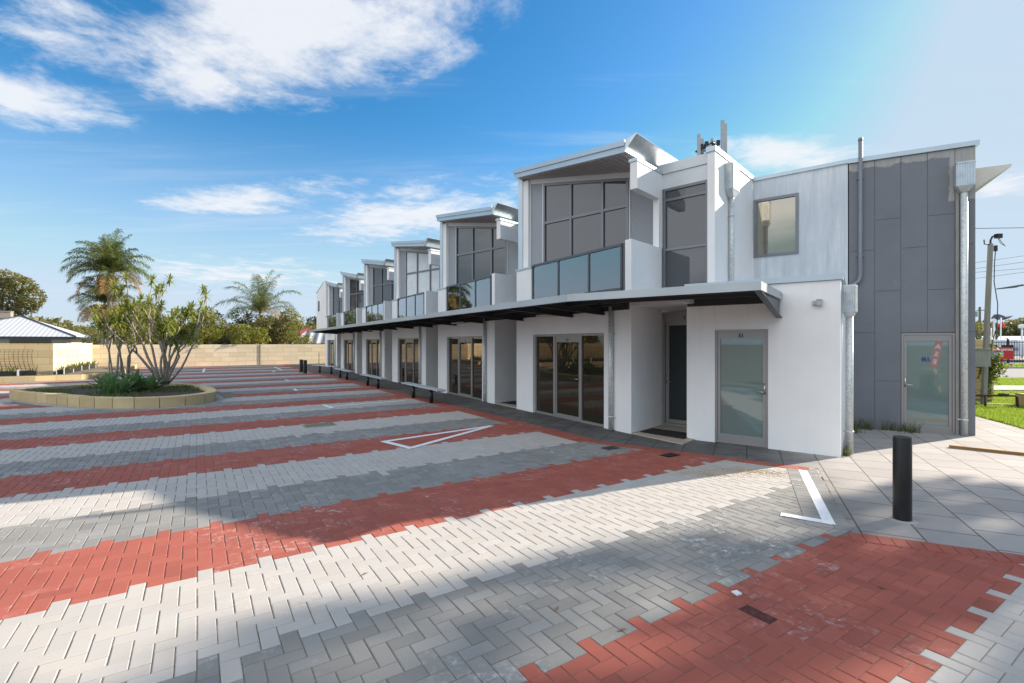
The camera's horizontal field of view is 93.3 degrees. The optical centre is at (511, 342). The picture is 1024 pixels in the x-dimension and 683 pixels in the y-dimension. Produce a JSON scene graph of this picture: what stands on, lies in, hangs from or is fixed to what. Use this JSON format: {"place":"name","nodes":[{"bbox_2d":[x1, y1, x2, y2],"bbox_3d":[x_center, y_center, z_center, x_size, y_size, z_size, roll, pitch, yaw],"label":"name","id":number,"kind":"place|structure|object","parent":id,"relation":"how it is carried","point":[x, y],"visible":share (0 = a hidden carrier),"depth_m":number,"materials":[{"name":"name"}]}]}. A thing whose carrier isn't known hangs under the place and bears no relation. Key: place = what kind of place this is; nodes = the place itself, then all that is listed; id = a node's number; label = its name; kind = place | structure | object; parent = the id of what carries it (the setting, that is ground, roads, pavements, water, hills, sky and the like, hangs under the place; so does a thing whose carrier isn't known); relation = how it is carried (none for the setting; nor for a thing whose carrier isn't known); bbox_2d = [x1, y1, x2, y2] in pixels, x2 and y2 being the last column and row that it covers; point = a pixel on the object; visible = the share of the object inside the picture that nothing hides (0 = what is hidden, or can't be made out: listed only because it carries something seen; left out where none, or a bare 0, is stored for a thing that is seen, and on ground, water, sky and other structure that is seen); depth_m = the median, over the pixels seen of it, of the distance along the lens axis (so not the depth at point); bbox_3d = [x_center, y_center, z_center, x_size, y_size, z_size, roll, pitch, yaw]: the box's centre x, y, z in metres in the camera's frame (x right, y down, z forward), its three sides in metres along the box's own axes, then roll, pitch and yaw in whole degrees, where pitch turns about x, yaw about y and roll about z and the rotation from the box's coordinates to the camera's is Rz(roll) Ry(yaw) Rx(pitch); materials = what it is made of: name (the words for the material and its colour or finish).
{"place":"outdoors","nodes":[
{"label":"outdoors","id":0,"kind":"place"},
{"bbox_2d":[0,365,1023,682],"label":"car park paving","id":1,"kind":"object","parent":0,"point":[574,491],"visible":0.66,"depth_m":3.78,"materials":[{"name":"brick"}]},
{"bbox_2d":[0,344,52,374],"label":"boundary wall","id":2,"kind":"structure","parent":1,"relation":"on","point":[41,356],"depth_m":23.79,"materials":[{"name":"brick"}]},
{"bbox_2d":[0,349,34,370],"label":"trellis","id":3,"kind":"object","parent":2,"relation":"attached to","point":[13,354],"visible":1,"depth_m":23.21,"materials":[{"name":"metal"}]},
{"bbox_2d":[0,364,136,382],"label":"garden bed","id":4,"kind":"object","parent":1,"relation":"on","point":[97,371],"visible":0.64,"depth_m":22.69,"materials":[{"name":"stone"}]},
{"bbox_2d":[0,365,36,375],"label":"planter trough","id":5,"kind":"object","parent":4,"relation":"on","point":[17,372],"visible":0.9,"depth_m":23.18,"materials":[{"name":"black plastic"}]},
{"bbox_2d":[55,360,98,373],"bbox_3d":[-24.789,1.331,27.775,0.631,0.549,8.180,0,0,-31],"label":"planter trough","id":6,"kind":"object","parent":4,"relation":"on","point":[73,367],"visible":0.97,"depth_m":26.77,"materials":[{"name":"black plastic"}]},
{"bbox_2d":[53,343,92,373],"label":"boundary wall","id":7,"kind":"structure","parent":1,"relation":"on","point":[57,348],"depth_m":27.05,"materials":[{"name":"stone"}]},
{"bbox_2d":[58,346,92,366],"bbox_3d":[-25.660,0.765,28.547,0.023,1.095,8.763,0,0,-32],"label":"trellis","id":8,"kind":"object","parent":7,"relation":"attached to","point":[68,353],"visible":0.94,"depth_m":28.55,"materials":[{"name":"beige metal"}]},
{"bbox_2d":[66,272,140,344],"bbox_3d":[-30.760,-1.861,36.547,4.469,7.172,4.626,0,0,0],"label":"palm tree","id":9,"kind":"object","parent":1,"relation":"on","point":[102,298],"visible":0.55,"depth_m":35.98,"materials":[{"name":"plant"}]},
{"bbox_2d":[59,228,153,344],"bbox_3d":[-29.850,-3.392,35.972,5.836,10.234,5.702,0,0,0],"label":"palm tree","id":10,"kind":"object","parent":1,"relation":"on","point":[108,256],"visible":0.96,"depth_m":35.37,"materials":[{"name":"plant"}]},
{"bbox_2d":[3,382,223,409],"bbox_3d":[-11.944,1.583,15.251,7.645,0.296,4.324,0,0,28],"label":"planter","id":11,"kind":"object","parent":1,"relation":"on","point":[204,394],"visible":0.8,"depth_m":13.40,"materials":[{"name":"cream limestone blocks"},{"name":"dark soil"}]},
{"bbox_2d":[85,374,104,388],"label":"agave","id":12,"kind":"object","parent":11,"relation":"on","point":[100,382],"visible":0.23,"depth_m":14.99,"materials":[{"name":"green plant"}]},
{"bbox_2d":[91,372,127,388],"bbox_3d":[-12.336,1.197,14.850,1.131,0.616,1.262,0,0,0],"label":"agave","id":13,"kind":"object","parent":11,"relation":"on","point":[109,376],"visible":0.34,"depth_m":14.75,"materials":[{"name":"green plant"}]},
{"bbox_2d":[92,377,127,395],"bbox_3d":[-11.743,1.274,14.325,0.770,0.522,0.982,0,0,0],"label":"grass tuft","id":14,"kind":"object","parent":11,"relation":"on","point":[114,386],"visible":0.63,"depth_m":14.08,"materials":[{"name":"plant"}]},
{"bbox_2d":[86,312,133,377],"bbox_3d":[-13.077,0.299,15.719,1.351,2.692,1.057,0,0,0],"label":"dragon tree","id":15,"kind":"object","parent":11,"relation":"in","point":[101,328],"visible":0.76,"depth_m":15.67,"materials":[{"name":"green plant"}]},
{"bbox_2d":[27,384,198,396],"bbox_3d":[-12.215,1.468,15.302,5.768,0.125,3.507,0,0,22],"label":"ground cover","id":16,"kind":"object","parent":11,"relation":"on","point":[158,389],"visible":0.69,"depth_m":15.02,"materials":[{"name":"green plant"}]},
{"bbox_2d":[105,376,137,392],"bbox_3d":[-11.773,1.246,14.568,0.870,0.518,0.857,0,0,-15],"label":"agave","id":17,"kind":"object","parent":11,"relation":"on","point":[125,381],"visible":0.79,"depth_m":14.47,"materials":[{"name":"green plant"}]},
{"bbox_2d":[105,293,153,376],"bbox_3d":[-13.187,-0.073,16.529,1.273,3.437,1.720,0,0,0],"label":"dragon tree","id":18,"kind":"object","parent":11,"relation":"in","point":[127,325],"visible":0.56,"depth_m":16.57,"materials":[{"name":"green plant"}]},
{"bbox_2d":[118,368,146,388],"bbox_3d":[-12.017,1.153,15.418,1.172,0.704,1.133,0,0,45],"label":"agave","id":19,"kind":"object","parent":11,"relation":"in","point":[136,376],"visible":0.54,"depth_m":15.30,"materials":[{"name":"green plant"}]},
{"bbox_2d":[87,270,211,387],"bbox_3d":[-11.707,-0.378,16.064,2.849,4.045,3.108,0,0,0],"label":"dragon tree","id":20,"kind":"object","parent":11,"relation":"in","point":[168,370],"visible":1,"depth_m":15.87,"materials":[{"name":"green plant"}]},
{"bbox_2d":[137,373,167,389],"bbox_3d":[-11.484,1.230,15.471,0.998,0.550,0.965,0,0,45],"label":"agave","id":21,"kind":"object","parent":11,"relation":"in","point":[151,382],"visible":0.89,"depth_m":15.38,"materials":[{"name":"green plant"}]},
{"bbox_2d":[92,344,324,367],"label":"boundary wall","id":22,"kind":"structure","parent":1,"relation":"on","point":[228,355],"depth_m":36.53,"materials":[{"name":"brick"}]},
{"bbox_2d":[299,359,302,371],"bbox_3d":[-12.400,1.348,28.450,0.203,0.750,0.203,0,0,0],"label":"bollard","id":23,"kind":"object","parent":1,"relation":"on","point":[300,365],"visible":0.88,"depth_m":28.38,"materials":[{"name":"metal"}]},
{"bbox_2d":[303,360,306,372],"bbox_3d":[-11.720,1.348,27.400,0.203,0.750,0.203,0,0,0],"label":"bollard","id":24,"kind":"object","parent":1,"relation":"on","point":[304,366],"visible":1,"depth_m":27.32,"materials":[{"name":"metal"}]},
{"bbox_2d":[302,422,335,427],"bbox_3d":[-4.050,1.718,10.150,0.620,0.009,0.420,0,0,-33],"label":"drain grate","id":25,"kind":"object","parent":1,"relation":"in","point":[318,424],"visible":1,"depth_m":10.17,"materials":[{"name":"metal"}]},
{"bbox_2d":[323,400,404,407],"bbox_3d":[-4.110,1.719,13.765,2.290,0.002,0.760,0,0,-37],"label":"parking line","id":26,"kind":"object","parent":1,"relation":"on","point":[355,404],"visible":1,"depth_m":13.50,"materials":[{"name":"white paint"}]},
{"bbox_2d":[380,425,491,448],"bbox_3d":[-1.145,1.719,9.047,0.878,0.004,2.482,0,0,43],"label":"marking triangle","id":27,"kind":"object","parent":1,"relation":"on","point":[437,440],"visible":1,"depth_m":8.79,"materials":[{"name":"white paint"}]},
{"bbox_2d":[280,364,595,441],"bbox_3d":[-10.674,1.725,26.920,0.400,0.014,43.981,0,0,-33],"label":"red border course","id":28,"kind":"object","parent":1,"relation":"on","point":[562,434],"visible":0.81,"depth_m":11.46,"materials":[{"name":"brick"}]},
{"bbox_2d":[334,368,353,379],"bbox_3d":[-8.100,1.502,23.250,0.270,0.440,3.000,0,0,-31],"label":"bench","id":29,"kind":"object","parent":28,"relation":"on","point":[345,370],"visible":1,"depth_m":22.83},
{"bbox_2d":[360,374,387,388],"bbox_3d":[-5.430,1.502,18.850,0.270,0.440,3.000,0,0,-31],"label":"bench","id":30,"kind":"object","parent":28,"relation":"on","point":[378,378],"visible":1,"depth_m":18.47,"materials":[{"name":"metal"}]},
{"bbox_2d":[401,382,445,402],"bbox_3d":[-2.700,1.502,14.500,0.270,0.440,3.000,0,0,-31],"label":"bench","id":31,"kind":"object","parent":28,"relation":"on","point":[429,388],"visible":1,"depth_m":13.91,"materials":[{"name":"concrete"}]},
{"bbox_2d":[601,446,619,449],"bbox_3d":[1.620,1.718,7.930,0.270,0.009,0.170,0,0,-33],"label":"drain grate","id":32,"kind":"object","parent":1,"relation":"on","point":[611,447],"visible":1,"depth_m":7.93,"materials":[{"name":"metal"}]},
{"bbox_2d":[661,453,678,456],"bbox_3d":[2.420,1.718,7.420,0.270,0.009,0.170,0,0,-33],"label":"cover plate","id":33,"kind":"object","parent":1,"relation":"on","point":[669,454],"visible":1,"depth_m":7.42,"materials":[{"name":"black metal"}]},
{"bbox_2d":[588,440,808,470],"bbox_3d":[2.708,1.725,7.532,3.273,0.013,0.200,0,0,35],"label":"red border course","id":34,"kind":"object","parent":1,"relation":"on","point":[705,456],"visible":0.98,"depth_m":7.39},
{"bbox_2d":[659,463,789,479],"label":"spilt sand","id":35,"kind":"structure","parent":1,"relation":"on","point":[737,472],"depth_m":6.43,"materials":[{"name":"sand"}]},
{"bbox_2d":[786,467,851,530],"bbox_3d":[3.471,1.726,5.589,0.360,0.012,2.387,0,0,25],"label":"grey edge course","id":36,"kind":"object","parent":1,"relation":"on","point":[806,504],"visible":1,"depth_m":5.28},
{"bbox_2d":[780,469,835,524],"bbox_3d":[3.487,1.719,5.626,0.460,0.002,2.248,0,0,34],"label":"pavement marking","id":37,"kind":"object","parent":36,"relation":"on","point":[823,511],"visible":1,"depth_m":5.11,"materials":[{"name":"white paint"}]},
{"bbox_2d":[847,532,1023,563],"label":"red edge course","id":38,"kind":"object","parent":1,"relation":"on","point":[965,551],"visible":1,"depth_m":4.05,"materials":[{"name":"brick"}]},
{"bbox_2d":[0,0,1023,328],"label":"sky","id":39,"kind":"structure","parent":0,"point":[233,141],"materials":[{"name":"blue"}]},
{"bbox_2d":[286,364,1023,554],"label":"footpath","id":40,"kind":"structure","parent":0,"point":[967,499],"depth_m":6.48,"materials":[{"name":"concrete"}]},
{"bbox_2d":[312,365,339,373],"bbox_3d":[-10.550,1.502,27.350,3.000,0.440,0.270,0,0,44],"label":"bench","id":41,"kind":"object","parent":40,"relation":"on","point":[326,366],"visible":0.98,"depth_m":26.96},
{"bbox_2d":[316,281,341,367],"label":"terrace unit","id":42,"kind":"structure","parent":40,"relation":"on","point":[329,302],"depth_m":34.57,"materials":[{"name":"paint"}]},
{"bbox_2d":[333,287,341,313],"bbox_3d":[-12.025,-2.524,34.085,2.410,3.057,0.070,0,0,43],"label":"upper window","id":43,"kind":"structure","parent":42,"relation":"in","point":[337,302],"depth_m":34.57,"materials":[{"name":"grey glass"}]},
{"bbox_2d":[340,271,363,373],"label":"terrace unit","id":44,"kind":"structure","parent":40,"relation":"on","point":[351,313],"depth_m":29.40,"materials":[{"name":"paint"}]},
{"bbox_2d":[350,278,363,309],"bbox_3d":[-9.280,-2.524,29.570,2.410,3.057,0.070,0,0,43],"label":"upper window","id":45,"kind":"structure","parent":44,"relation":"in","point":[356,296],"depth_m":29.96,"materials":[{"name":"grey glass"}]},
{"bbox_2d":[361,258,393,380],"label":"terrace unit","id":46,"kind":"structure","parent":40,"relation":"on","point":[378,299],"depth_m":24.77,"materials":[{"name":"white"}]},
{"bbox_2d":[373,267,393,303],"bbox_3d":[-6.536,-2.524,25.054,2.410,3.057,0.070,0,0,43],"label":"upper window","id":47,"kind":"structure","parent":46,"relation":"in","point":[383,289],"depth_m":25.27,"materials":[{"name":"grey glass"}]},
{"bbox_2d":[391,237,439,387],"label":"terrace unit","id":48,"kind":"structure","parent":40,"relation":"on","point":[416,287],"depth_m":20.05,"materials":[{"name":"white paint"}]},
{"bbox_2d":[405,251,439,295],"bbox_3d":[-3.791,-2.524,20.539,2.410,3.057,0.070,0,0,43],"label":"upper window","id":49,"kind":"structure","parent":48,"relation":"in","point":[420,277],"depth_m":20.70,"materials":[{"name":"grey glass"}]},
{"bbox_2d":[436,202,517,407],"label":"terrace unit","id":50,"kind":"structure","parent":40,"relation":"on","point":[478,261],"depth_m":15.23,"materials":[{"name":"white paint"}]},
{"bbox_2d":[456,226,506,283],"bbox_3d":[-1.046,-2.524,16.024,2.410,3.057,0.070,0,0,43],"label":"upper window","id":51,"kind":"structure","parent":50,"relation":"in","point":[479,253],"depth_m":16.09,"materials":[{"name":"glass"}]},
{"bbox_2d":[513,133,706,444],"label":"terrace unit","id":52,"kind":"structure","parent":40,"relation":"on","point":[629,213],"depth_m":10.09,"materials":[{"name":"white paint"}]},
{"bbox_2d":[309,281,781,333],"bbox_3d":[-5.330,-0.605,19.951,2.674,0.410,32.221,0,0,-33],"label":"canopy","id":53,"kind":"object","parent":52,"relation":"attached to","point":[738,293],"visible":0.99,"depth_m":8.85,"materials":[{"name":"metal"}]},
{"bbox_2d":[543,178,628,293],"bbox_3d":[1.699,-2.524,11.508,2.410,3.057,0.070,0,0,43],"label":"upper window","id":54,"kind":"structure","parent":52,"relation":"in","point":[579,216],"depth_m":11.51,"materials":[{"name":"grey glass"}]},
{"bbox_2d":[640,428,686,438],"bbox_3d":[2.915,1.695,9.079,0.900,0.012,0.600,0,0,43],"label":"door mat","id":55,"kind":"object","parent":52,"relation":"on","point":[674,434],"depth_m":9.10,"materials":[{"name":"black rubber"}]},
{"bbox_2d":[663,180,706,287],"bbox_3d":[3.522,-2.050,9.811,0.930,2.310,0.070,0,0,43],"label":"stair window","id":56,"kind":"structure","parent":52,"relation":"in","point":[684,206],"depth_m":9.81,"materials":[{"name":"grey glass"}]},
{"bbox_2d":[842,446,851,456],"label":"weeds","id":57,"kind":"object","parent":40,"relation":"on","point":[845,453],"visible":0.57,"depth_m":7.38,"materials":[{"name":"green plant"}]},
{"bbox_2d":[684,137,1011,456],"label":"corner building","id":58,"kind":"structure","parent":40,"relation":"on","point":[865,265],"depth_m":9.26,"materials":[{"name":"paint"}]},
{"bbox_2d":[695,120,726,154],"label":"antenna tower","id":59,"kind":"structure","parent":58,"relation":"on","point":[701,147],"depth_m":39.45,"materials":[{"name":"metal"}]},
{"bbox_2d":[715,329,767,447],"bbox_3d":[3.865,0.749,8.158,0.822,1.937,0.144,0,0,37],"label":"store door","id":60,"kind":"structure","parent":58,"relation":"in","point":[741,356],"depth_m":8.17,"materials":[{"name":"green glass"}]},
{"bbox_2d":[754,192,798,257],"bbox_3d":[5.859,-2.587,10.736,0.885,1.315,0.080,0,0,39],"label":"upper window","id":61,"kind":"structure","parent":58,"relation":"in","point":[776,219],"depth_m":10.72,"materials":[{"name":"glass"}]},
{"bbox_2d":[901,333,954,433],"bbox_3d":[7.993,0.768,9.305,0.798,1.915,0.138,0,0,28],"label":"toilet door","id":62,"kind":"structure","parent":58,"relation":"in","point":[927,359],"depth_m":9.31,"materials":[{"name":"green glass"}]},
{"bbox_2d":[853,417,921,433],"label":"weeds","id":63,"kind":"object","parent":40,"relation":"on","point":[855,428],"visible":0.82,"depth_m":9.47,"materials":[{"name":"green plant"}]},
{"bbox_2d":[886,435,918,523],"bbox_3d":[3.810,1.318,4.720,0.252,0.810,0.252,0,0,0],"label":"bollard","id":64,"kind":"object","parent":40,"relation":"on","point":[901,479],"visible":1,"depth_m":4.67,"materials":[{"name":"metal"}]},
{"bbox_2d":[949,445,1023,455],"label":"timber edging","id":65,"kind":"object","parent":40,"relation":"on","point":[986,450],"visible":1,"depth_m":7.66,"materials":[{"name":"wood"}]},
{"bbox_2d":[975,377,1023,428],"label":"lawn base","id":66,"kind":"object","parent":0,"point":[1002,392],"depth_m":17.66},
{"bbox_2d":[975,339,993,399],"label":"stone pier","id":67,"kind":"structure","parent":66,"relation":"on","point":[978,343],"depth_m":14.42,"materials":[{"name":"stone"}]},
{"bbox_2d":[975,233,1004,404],"bbox_3d":[13.072,-0.595,13.265,1.163,4.840,0.310,0,0,0],"label":"power pole","id":68,"kind":"object","parent":66,"relation":"on","point":[984,356],"visible":0.93,"depth_m":13.33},
{"bbox_2d":[975,256,1023,278],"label":"power line","id":69,"kind":"object","parent":68,"relation":"attached to","point":[998,265],"depth_m":31.59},
{"bbox_2d":[975,344,1012,401],"bbox_3d":[13.722,1.046,13.865,0.842,2.042,0.669,0,0,-12],"label":"vine post","id":70,"kind":"object","parent":66,"relation":"on","point":[993,370],"visible":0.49,"depth_m":13.80,"materials":[{"name":"green plant"}]},
{"bbox_2d":[975,393,1018,406],"bbox_3d":[12.792,1.533,12.880,1.193,0.426,0.100,0,0,9],"label":"bench","id":71,"kind":"object","parent":66,"relation":"on","point":[998,395],"visible":0.77,"depth_m":12.84,"materials":[{"name":"wood"}]},
{"bbox_2d":[1015,393,1023,406],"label":"stone block","id":72,"kind":"structure","parent":66,"relation":"on","point":[1021,398],"depth_m":13.00,"materials":[{"name":"stone"}]},
{"bbox_2d":[994,385,1023,389],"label":"street footpath","id":73,"kind":"structure","parent":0,"point":[1008,387],"depth_m":18.50,"materials":[{"name":"grey concrete"}]},
{"bbox_2d":[996,368,1023,378],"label":"road","id":74,"kind":"structure","parent":0,"point":[1014,372],"depth_m":27.35,"materials":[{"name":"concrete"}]},
{"bbox_2d":[997,363,1023,366],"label":"verge grass","id":75,"kind":"structure","parent":0,"point":[1017,365],"depth_m":33.90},
{"bbox_2d":[1000,355,1023,363],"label":"sales yard","id":76,"kind":"structure","parent":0,"point":[1016,358],"depth_m":45.97,"materials":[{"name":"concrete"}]},
{"bbox_2d":[975,321,983,338],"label":"shrub","id":77,"kind":"object","parent":76,"relation":"on","point":[977,336],"visible":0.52,"depth_m":46.10,"materials":[{"name":"green plant"}]},
{"bbox_2d":[977,307,983,337],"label":"power pole","id":78,"kind":"object","parent":76,"relation":"on","point":[979,310],"visible":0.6,"depth_m":51.94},
{"bbox_2d":[975,336,1023,339],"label":"sales shed","id":79,"kind":"structure","parent":76,"relation":"on","point":[1011,337],"depth_m":67.86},
{"bbox_2d":[991,314,1011,339],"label":"floodlight pole","id":80,"kind":"object","parent":76,"relation":"on","point":[994,317],"visible":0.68,"depth_m":47.50,"materials":[{"name":"metal"}]},
{"bbox_2d":[997,318,1005,359],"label":"flagpole","id":81,"kind":"object","parent":76,"relation":"on","point":[1001,325],"visible":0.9,"depth_m":46.28,"materials":[{"name":"white metal"}]},
{"bbox_2d":[994,340,1011,360],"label":"caravan","id":82,"kind":"object","parent":76,"relation":"on","point":[999,344],"visible":0.12,"depth_m":43.23,"materials":[{"name":"white plastic"}]},
{"bbox_2d":[994,339,1023,362],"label":"yard fence","id":83,"kind":"object","parent":76,"relation":"on","point":[1007,342],"visible":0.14,"depth_m":38.31,"materials":[{"name":"metal"}]},
{"bbox_2d":[994,347,1013,358],"bbox_3d":[38.425,0.815,38.040,2.050,0.960,0.035,0,0,2],"label":"sale banner","id":84,"kind":"object","parent":83,"relation":"attached to","point":[1007,353],"visible":0.45,"depth_m":38.02,"materials":[{"name":"plastic"}]},
{"bbox_2d":[996,284,1023,289],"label":"street lamp","id":85,"kind":"object","parent":76,"relation":"on","point":[1015,286],"visible":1,"depth_m":38.28,"materials":[{"name":"metal"}]},
{"bbox_2d":[997,340,1023,360],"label":"caravan","id":86,"kind":"object","parent":76,"relation":"on","point":[1016,349],"visible":0.09,"depth_m":42.70,"materials":[{"name":"white plastic"}]},
{"bbox_2d":[1018,325,1023,357],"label":"yard sign","id":87,"kind":"object","parent":76,"relation":"on","point":[1021,327],"visible":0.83,"depth_m":54.92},
{"label":"ground","id":88,"kind":"structure","parent":0,"visible":0},
{"bbox_2d":[0,268,48,315],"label":"gum tree","id":89,"kind":"object","parent":88,"relation":"on","point":[9,290],"visible":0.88,"depth_m":57.82,"materials":[{"name":"green plant"}]},
{"bbox_2d":[0,311,94,343],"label":"roof","id":90,"kind":"structure","parent":88,"relation":"on","point":[20,329],"depth_m":46.63,"materials":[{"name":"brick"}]},
{"bbox_2d":[9,339,50,343],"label":"window","id":91,"kind":"structure","parent":90,"relation":"in","point":[11,341],"depth_m":45.22,"materials":[{"name":"grey glass"}]},
{"bbox_2d":[81,328,125,344],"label":"shrub","id":92,"kind":"object","parent":88,"relation":"on","point":[92,338],"visible":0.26,"depth_m":47.55,"materials":[{"name":"green plant"}]},
{"bbox_2d":[90,301,167,344],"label":"gum tree","id":93,"kind":"object","parent":88,"relation":"on","point":[163,317],"visible":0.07,"depth_m":74.02,"materials":[{"name":"green plant"}]},
{"bbox_2d":[118,314,153,344],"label":"tree","id":94,"kind":"object","parent":88,"relation":"on","point":[137,328],"visible":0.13,"depth_m":59.48,"materials":[{"name":"green plant"}]},
{"bbox_2d":[128,326,166,344],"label":"shrub","id":95,"kind":"object","parent":88,"relation":"on","point":[153,338],"visible":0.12,"depth_m":48.16,"materials":[{"name":"green plant"}]},
{"bbox_2d":[151,327,190,344],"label":"shrub","id":96,"kind":"object","parent":88,"relation":"on","point":[156,342],"visible":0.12,"depth_m":44.19,"materials":[{"name":"green plant"}]},
{"bbox_2d":[176,307,226,348],"bbox_3d":[-23.468,-0.504,36.968,3.210,4.667,3.684,0,0,0],"label":"shrub","id":97,"kind":"object","parent":88,"relation":"on","point":[205,337],"visible":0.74,"depth_m":36.63,"materials":[{"name":"green plant"}]},
{"bbox_2d":[197,308,269,344],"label":"tree","id":98,"kind":"object","parent":88,"relation":"on","point":[224,340],"visible":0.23,"depth_m":45.87,"materials":[{"name":"green plant"}]},
{"bbox_2d":[221,323,271,344],"bbox_3d":[-20.988,0.106,38.531,3.627,3.446,3.490,0,0,0],"label":"shrub","id":99,"kind":"object","parent":88,"relation":"on","point":[250,334],"visible":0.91,"depth_m":38.14,"materials":[{"name":"green plant"}]},
{"bbox_2d":[213,269,301,343],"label":"palm tree","id":100,"kind":"object","parent":88,"relation":"on","point":[260,306],"visible":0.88,"depth_m":47.54,"materials":[{"name":"plant"}]},
{"bbox_2d":[241,308,303,344],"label":"tree","id":101,"kind":"object","parent":88,"relation":"on","point":[279,335],"visible":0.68,"depth_m":44.09,"materials":[{"name":"green plant"}]},
{"bbox_2d":[285,315,316,343],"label":"tree","id":102,"kind":"object","parent":88,"relation":"on","point":[298,339],"visible":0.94,"depth_m":43.30,"materials":[{"name":"green plant"}]},
{"bbox_2d":[292,331,324,343],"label":"shed","id":103,"kind":"structure","parent":88,"relation":"on","point":[320,338],"depth_m":46.65,"materials":[{"name":"metal"}]},
{"bbox_2d":[306,316,316,329],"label":"tree","id":104,"kind":"object","parent":88,"relation":"on","point":[314,319],"visible":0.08,"depth_m":60.47,"materials":[{"name":"green plant"}]},
{"bbox_2d":[28,314,998,344],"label":"distant trees","id":105,"kind":"object","parent":88,"relation":"on","point":[82,329],"depth_m":123.73,"materials":[{"name":"green plant"}]},
{"bbox_2d":[991,324,1023,335],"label":"tree","id":106,"kind":"object","parent":88,"relation":"on","point":[1008,330],"visible":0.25,"depth_m":77.29,"materials":[{"name":"green plant"}]},
{"bbox_2d":[1003,317,1023,335],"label":"tree","id":107,"kind":"object","parent":88,"relation":"on","point":[1014,323],"visible":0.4,"depth_m":79.85,"materials":[{"name":"green plant"}]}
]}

